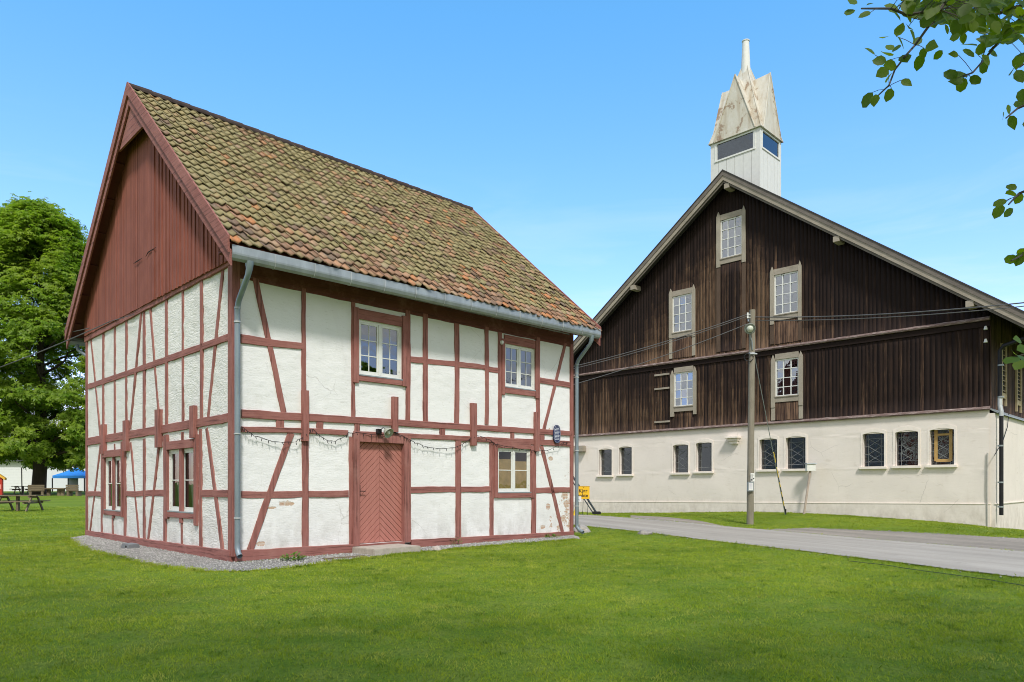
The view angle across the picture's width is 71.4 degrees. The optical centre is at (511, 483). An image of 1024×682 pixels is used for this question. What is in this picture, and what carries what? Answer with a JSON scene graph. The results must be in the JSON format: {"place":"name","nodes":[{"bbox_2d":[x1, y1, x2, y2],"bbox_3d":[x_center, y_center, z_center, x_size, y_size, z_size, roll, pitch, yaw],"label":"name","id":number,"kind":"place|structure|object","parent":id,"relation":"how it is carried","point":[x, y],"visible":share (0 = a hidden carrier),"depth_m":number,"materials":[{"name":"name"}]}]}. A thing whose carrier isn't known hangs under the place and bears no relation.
{"place":"outdoors","nodes":[
{"label":"outdoors","id":0,"kind":"place"},
{"bbox_2d":[0,491,1023,681],"bbox_3d":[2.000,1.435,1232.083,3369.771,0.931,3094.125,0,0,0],"label":"lawn","id":1,"kind":"structure","parent":0,"point":[74,500],"depth_m":7.32,"materials":[{"name":"green plant"}]},
{"bbox_2d":[0,474,6,494],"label":"red hut","id":2,"kind":"object","parent":1,"relation":"on","point":[2,477],"visible":0.87,"depth_m":58.00,"materials":[{"name":"paint"}]},
{"bbox_2d":[11,486,27,493],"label":"picnic table","id":3,"kind":"object","parent":1,"relation":"on","point":[15,489],"visible":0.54,"depth_m":65.64,"materials":[{"name":"brown wood"}]},
{"bbox_2d":[21,467,22,494],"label":"slim post","id":4,"kind":"object","parent":1,"relation":"on","point":[21,482],"visible":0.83,"depth_m":62.97,"materials":[{"name":"black metal"}]},
{"bbox_2d":[0,495,49,510],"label":"picnic table","id":5,"kind":"object","parent":1,"relation":"on","point":[27,502],"visible":0.97,"depth_m":34.92,"materials":[{"name":"brown wood"}]},
{"bbox_2d":[28,485,43,494],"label":"garden bench","id":6,"kind":"object","parent":1,"relation":"on","point":[31,488],"visible":0.88,"depth_m":59.75,"materials":[{"name":"brown wood"}]},
{"bbox_2d":[0,438,84,490],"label":"white house","id":7,"kind":"structure","parent":1,"relation":"on","point":[11,472],"depth_m":91.95,"materials":[{"name":"white painted wood"}]},
{"bbox_2d":[0,191,88,494],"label":"chestnut tree","id":8,"kind":"object","parent":1,"relation":"on","point":[38,236],"visible":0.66,"depth_m":61.54,"materials":[{"name":"green plant"}]},
{"bbox_2d":[44,488,65,495],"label":"log table","id":9,"kind":"object","parent":1,"relation":"on","point":[60,491],"visible":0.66,"depth_m":60.85,"materials":[{"name":"brown wood"}]},
{"bbox_2d":[52,468,84,491],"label":"gazebo","id":10,"kind":"object","parent":1,"relation":"on","point":[73,477],"visible":0.42,"depth_m":82.59,"materials":[{"name":"blue fabric"}]},
{"bbox_2d":[66,485,81,495],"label":"garden bench","id":11,"kind":"object","parent":1,"relation":"on","point":[70,489],"visible":0.88,"depth_m":59.78,"materials":[{"name":"brown wood"}]},
{"bbox_2d":[78,536,562,570],"bbox_3d":[-4.814,1.388,15.143,13.027,0.001,7.777,0,0,0],"label":"gravel strip","id":12,"kind":"object","parent":1,"relation":"on","point":[222,562],"visible":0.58,"depth_m":12.62,"materials":[{"name":"grey gravel"}]},
{"bbox_2d":[121,543,138,548],"bbox_3d":[-8.153,1.340,15.212,0.313,0.119,0.244,0,0,29],"label":"bait box","id":13,"kind":"object","parent":12,"relation":"on","point":[129,545],"visible":0.92,"depth_m":15.13,"materials":[{"name":"grey plastic"}]},
{"bbox_2d":[280,551,306,560],"bbox_3d":[-3.952,1.315,12.842,0.526,0.162,0.549,0,0,0],"label":"weed","id":14,"kind":"object","parent":12,"relation":"on","point":[293,558],"visible":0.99,"depth_m":12.84,"materials":[{"name":"green plant"}]},
{"bbox_2d":[322,555,365,559],"bbox_3d":[-3.095,1.385,13.162,0.840,0.050,0.120,0,0,-42],"label":"timber edging","id":15,"kind":"object","parent":12,"relation":"on","point":[330,558],"visible":0.47,"depth_m":13.10,"materials":[{"name":"grey wood"}]},
{"bbox_2d":[352,544,420,555],"bbox_3d":[-2.507,1.383,14.270,1.120,0.235,0.770,0,0,-45],"label":"stone step","id":16,"kind":"object","parent":12,"relation":"on","point":[374,550],"visible":0.6,"depth_m":14.00,"materials":[{"name":"stone"}]},
{"bbox_2d":[432,545,440,550],"bbox_3d":[-1.564,1.366,14.781,0.193,0.141,0.250,0,0,18],"label":"stone","id":17,"kind":"object","parent":12,"relation":"on","point":[437,547],"visible":0.47,"depth_m":14.72,"materials":[{"name":"white stone"}]},
{"bbox_2d":[65,82,601,561],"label":"half timbered house","id":18,"kind":"structure","parent":1,"relation":"on","point":[275,290],"depth_m":15.22,"materials":[{"name":"white paint"}]},
{"bbox_2d":[0,321,109,367],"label":"overhead cable","id":19,"kind":"object","parent":18,"relation":"attached to","point":[55,345],"visible":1,"depth_m":17.53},
{"bbox_2d":[102,441,123,517],"bbox_3d":[-9.667,-0.064,17.365,0.184,1.837,1.634,0,0,-45],"label":"window","id":20,"kind":"structure","parent":18,"relation":"in","point":[115,455],"depth_m":17.32,"materials":[{"name":"white paint"}]},
{"bbox_2d":[164,434,198,525],"bbox_3d":[-6.564,-0.093,14.251,0.179,1.817,1.706,0,0,-45],"label":"window","id":21,"kind":"structure","parent":18,"relation":"in","point":[180,512],"depth_m":14.20,"materials":[{"name":"white paint"}]},
{"bbox_2d":[353,307,406,386],"bbox_3d":[-2.718,-2.771,14.687,1.309,1.532,0.100,0,0,-45],"label":"window","id":22,"kind":"structure","parent":18,"relation":"in","point":[358,313],"depth_m":14.68,"materials":[{"name":"white paint"}]},
{"bbox_2d":[360,442,400,543],"bbox_3d":[-2.728,0.194,14.739,1.125,2.071,0.114,0,0,-45],"label":"door","id":23,"kind":"structure","parent":18,"relation":"in","point":[380,463],"depth_m":14.76,"materials":[{"name":"red wood"}]},
{"bbox_2d":[376,428,393,437],"bbox_3d":[-2.607,-1.027,14.533,0.367,0.216,0.211,0,0,5],"label":"wall lamp","id":24,"kind":"object","parent":18,"relation":"attached to","point":[388,432],"visible":1,"depth_m":14.54,"materials":[{"name":"black metal"}]},
{"bbox_2d":[242,427,566,453],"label":"fairy lights","id":25,"kind":"object","parent":18,"relation":"attached to","point":[383,434],"visible":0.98,"depth_m":14.52,"materials":[{"name":"black plastic"}]},
{"bbox_2d":[494,440,533,497],"bbox_3d":[0.045,-0.336,17.433,1.378,1.410,0.100,0,0,-45],"label":"window","id":26,"kind":"structure","parent":18,"relation":"in","point":[511,477],"depth_m":17.42,"materials":[{"name":"white paint"}]},
{"bbox_2d":[502,335,538,398],"bbox_3d":[0.200,-2.857,17.588,1.307,1.469,0.100,0,0,-45],"label":"window","id":27,"kind":"structure","parent":18,"relation":"in","point":[518,389],"depth_m":17.58,"materials":[{"name":"white paint"}]},
{"bbox_2d":[553,425,560,442],"bbox_3d":[1.164,-1.267,18.451,0.270,0.470,0.023,0,0,-45],"label":"plaque","id":28,"kind":"object","parent":18,"relation":"attached to","point":[556,434],"visible":1,"depth_m":18.43,"materials":[{"name":"blue metal"}]},
{"bbox_2d":[71,515,1023,576],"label":"gravel","id":29,"kind":"structure","parent":1,"relation":"on","point":[93,541],"depth_m":13.77,"materials":[{"name":"grey gravel"}]},
{"bbox_2d":[574,525,590,532],"bbox_3d":[2.005,1.328,20.362,0.551,0.280,0.680,0,0,21],"label":"stone","id":30,"kind":"object","parent":1,"relation":"on","point":[585,528],"visible":0.45,"depth_m":20.16,"materials":[{"name":"grey stone"}]},
{"bbox_2d":[579,486,589,514],"bbox_3d":[3.084,0.820,31.170,0.587,1.378,0.379,0,0,-3],"label":"road sign","id":31,"kind":"object","parent":1,"relation":"on","point":[584,492],"visible":0.8,"depth_m":30.99,"materials":[{"name":"yellow metal"}]},
{"bbox_2d":[574,477,600,514],"bbox_3d":[3.085,0.176,32.500,1.913,2.553,0.200,0,0,0],"label":"steel prop","id":32,"kind":"object","parent":1,"relation":"on","point":[594,512],"visible":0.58,"depth_m":32.46,"materials":[{"name":"black metal"}]},
{"bbox_2d":[638,529,652,534],"bbox_3d":[3.629,1.359,19.515,0.435,0.180,0.324,0,0,14],"label":"stone","id":33,"kind":"object","parent":1,"relation":"on","point":[645,532],"visible":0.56,"depth_m":19.40,"materials":[{"name":"grey stone"}]},
{"bbox_2d":[744,309,756,524],"bbox_3d":[8.005,-2.078,23.951,0.408,7.550,0.586,0,0,28],"label":"utility pole","id":34,"kind":"object","parent":1,"relation":"on","point":[750,328],"visible":0.98,"depth_m":24.00,"materials":[{"name":"grey wood"}]},
{"bbox_2d":[574,314,746,366],"bbox_3d":[1.797,-4.397,24.790,12.367,2.586,0.025,0,0,8],"label":"overhead cable","id":35,"kind":"object","parent":34,"relation":"attached to","point":[664,341],"visible":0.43,"depth_m":24.32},
{"bbox_2d":[574,324,746,384],"bbox_3d":[1.798,-3.750,24.790,12.360,3.232,0.026,0,0,8],"label":"overhead cable","id":36,"kind":"object","parent":34,"relation":"attached to","point":[664,355],"visible":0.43,"depth_m":24.32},
{"bbox_2d":[574,316,746,368],"bbox_3d":[1.845,-4.331,24.790,12.269,2.586,0.022,0,0,8],"label":"overhead cable","id":37,"kind":"object","parent":34,"relation":"attached to","point":[662,344],"visible":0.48,"depth_m":24.34,"materials":[{"name":"black rubber"}]},
{"bbox_2d":[747,482,753,490],"bbox_3d":[8.009,0.118,23.946,0.200,0.320,0.087,0,0,-6],"label":"notice box","id":38,"kind":"object","parent":34,"relation":"attached to","point":[750,486],"visible":1,"depth_m":23.91,"materials":[{"name":"metal"}]},
{"bbox_2d":[751,473,754,480],"bbox_3d":[8.085,-0.194,23.953,0.155,0.280,0.008,0,0,-14],"label":"notice","id":39,"kind":"object","parent":34,"relation":"attached to","point":[752,476],"visible":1,"depth_m":23.95,"materials":[{"name":"white paper"}]},
{"bbox_2d":[755,359,785,514],"bbox_3d":[9.323,-1.514,25.657,0.059,5.659,3.874,0,0,36],"label":"guy wire","id":40,"kind":"object","parent":34,"relation":"attached to","point":[772,450],"visible":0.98,"depth_m":26.02,"materials":[{"name":"metal"}]},
{"bbox_2d":[755,306,1023,320],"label":"overhead cable","id":41,"kind":"object","parent":34,"relation":"attached to","point":[889,317],"visible":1,"depth_m":20.54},
{"bbox_2d":[756,302,1023,317],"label":"overhead cable","id":42,"kind":"object","parent":34,"relation":"attached to","point":[895,313],"visible":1,"depth_m":20.44,"materials":[{"name":"black rubber"}]},
{"bbox_2d":[574,169,1023,529],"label":"barn","id":43,"kind":"structure","parent":1,"relation":"on","point":[916,417],"depth_m":28.02,"materials":[{"name":"beige paint"}]},
{"bbox_2d":[596,445,613,476],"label":"window","id":44,"kind":"structure","parent":43,"relation":"in","point":[607,455],"depth_m":34.92,"materials":[{"name":"beige paint"}]},
{"bbox_2d":[616,443,633,475],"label":"window","id":45,"kind":"structure","parent":43,"relation":"in","point":[627,453],"depth_m":34.05,"materials":[{"name":"beige paint"}]},
{"bbox_2d":[670,441,689,474],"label":"window","id":46,"kind":"structure","parent":43,"relation":"in","point":[682,451],"depth_m":31.92,"materials":[{"name":"beige paint"}]},
{"bbox_2d":[669,284,694,338],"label":"window","id":47,"kind":"structure","parent":43,"relation":"in","point":[688,291],"depth_m":31.61,"materials":[{"name":"grey wood"}]},
{"bbox_2d":[670,365,696,416],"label":"window","id":48,"kind":"structure","parent":43,"relation":"in","point":[686,369],"depth_m":31.64,"materials":[{"name":"grey wood"}]},
{"bbox_2d":[692,438,713,473],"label":"window","id":49,"kind":"structure","parent":43,"relation":"in","point":[705,450],"depth_m":31.12,"materials":[{"name":"beige paint"}]},
{"bbox_2d":[716,205,745,267],"bbox_3d":[9.199,-10.335,29.930,0.130,2.378,1.320,0,0,-45],"label":"window","id":50,"kind":"structure","parent":43,"relation":"in","point":[741,213],"depth_m":29.94,"materials":[{"name":"grey wood"}]},
{"bbox_2d":[708,39,783,224],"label":"lookout tower","id":51,"kind":"structure","parent":43,"relation":"on","point":[746,141],"depth_m":30.32,"materials":[{"name":"white paint"}]},
{"bbox_2d":[719,151,727,158],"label":"window","id":52,"kind":"structure","parent":51,"relation":"in","point":[721,155],"depth_m":31.75,"materials":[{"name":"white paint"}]},
{"bbox_2d":[714,129,755,162],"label":"window","id":53,"kind":"structure","parent":51,"relation":"in","point":[738,136],"depth_m":30.24,"materials":[{"name":"grey glass"}]},
{"bbox_2d":[762,129,779,160],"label":"window","id":54,"kind":"structure","parent":51,"relation":"in","point":[770,144],"depth_m":30.27,"materials":[{"name":"blue glass"}]},
{"bbox_2d":[756,434,779,471],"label":"window","id":55,"kind":"structure","parent":43,"relation":"in","point":[768,464],"depth_m":29.03,"materials":[{"name":"beige paint"}]},
{"bbox_2d":[770,261,801,324],"bbox_3d":[10.855,-7.520,28.264,0.130,2.331,1.271,0,0,-45],"label":"window","id":56,"kind":"structure","parent":43,"relation":"in","point":[797,268],"depth_m":28.25,"materials":[{"name":"grey wood"}]},
{"bbox_2d":[771,351,802,407],"bbox_3d":[10.909,-4.105,28.296,0.130,2.147,1.285,0,0,-45],"label":"window","id":57,"kind":"structure","parent":43,"relation":"in","point":[775,398],"depth_m":28.25,"materials":[{"name":"grey wood"}]},
{"bbox_2d":[782,432,806,470],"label":"window","id":58,"kind":"structure","parent":43,"relation":"in","point":[797,447],"depth_m":28.24,"materials":[{"name":"beige paint"}]},
{"bbox_2d":[858,428,886,468],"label":"window","id":59,"kind":"structure","parent":43,"relation":"in","point":[875,444],"depth_m":26.18,"materials":[{"name":"beige paint"}]},
{"bbox_2d":[891,426,920,468],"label":"window","id":60,"kind":"structure","parent":43,"relation":"in","point":[908,443],"depth_m":25.40,"materials":[{"name":"beige paint"}]},
{"bbox_2d":[925,424,957,467],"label":"window","id":61,"kind":"structure","parent":43,"relation":"in","point":[943,442],"depth_m":24.60,"materials":[{"name":"beige paint"}]},
{"bbox_2d":[803,463,816,513],"bbox_3d":[11.409,0.312,27.355,0.504,2.182,0.240,0,0,0],"label":"sign post","id":62,"kind":"object","parent":1,"relation":"on","point":[809,467],"visible":0.91,"depth_m":27.35,"materials":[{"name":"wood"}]},
{"bbox_2d":[844,0,1023,369],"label":"broadleaf tree","id":63,"kind":"object","parent":1,"relation":"on","point":[960,18],"visible":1,"depth_m":2.99,"materials":[{"name":"green plant"}]},
{"bbox_2d":[851,561,1023,585],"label":"gravel edge","id":64,"kind":"object","parent":1,"relation":"on","point":[938,572],"visible":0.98,"depth_m":10.96,"materials":[{"name":"grey gravel"}]},
{"bbox_2d":[0,0,1023,436],"label":"sky","id":65,"kind":"structure","parent":0,"point":[581,131],"materials":[{"name":"blue"}]},
{"bbox_2d":[574,514,1023,576],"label":"road","id":66,"kind":"structure","parent":0,"point":[999,561],"depth_m":15.74,"materials":[{"name":"grey asphalt"}]},
{"bbox_2d":[630,515,722,525],"bbox_3d":[5.842,1.364,26.301,1.382,0.084,7.002,0,0,-22],"label":"gravel patch","id":67,"kind":"object","parent":66,"relation":"on","point":[673,519],"visible":0.84,"depth_m":26.34,"materials":[{"name":"grey gravel"}]},
{"bbox_2d":[772,528,1023,550],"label":"gravel shoulder","id":68,"kind":"object","parent":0,"point":[1016,544],"visible":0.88,"depth_m":17.82}
]}

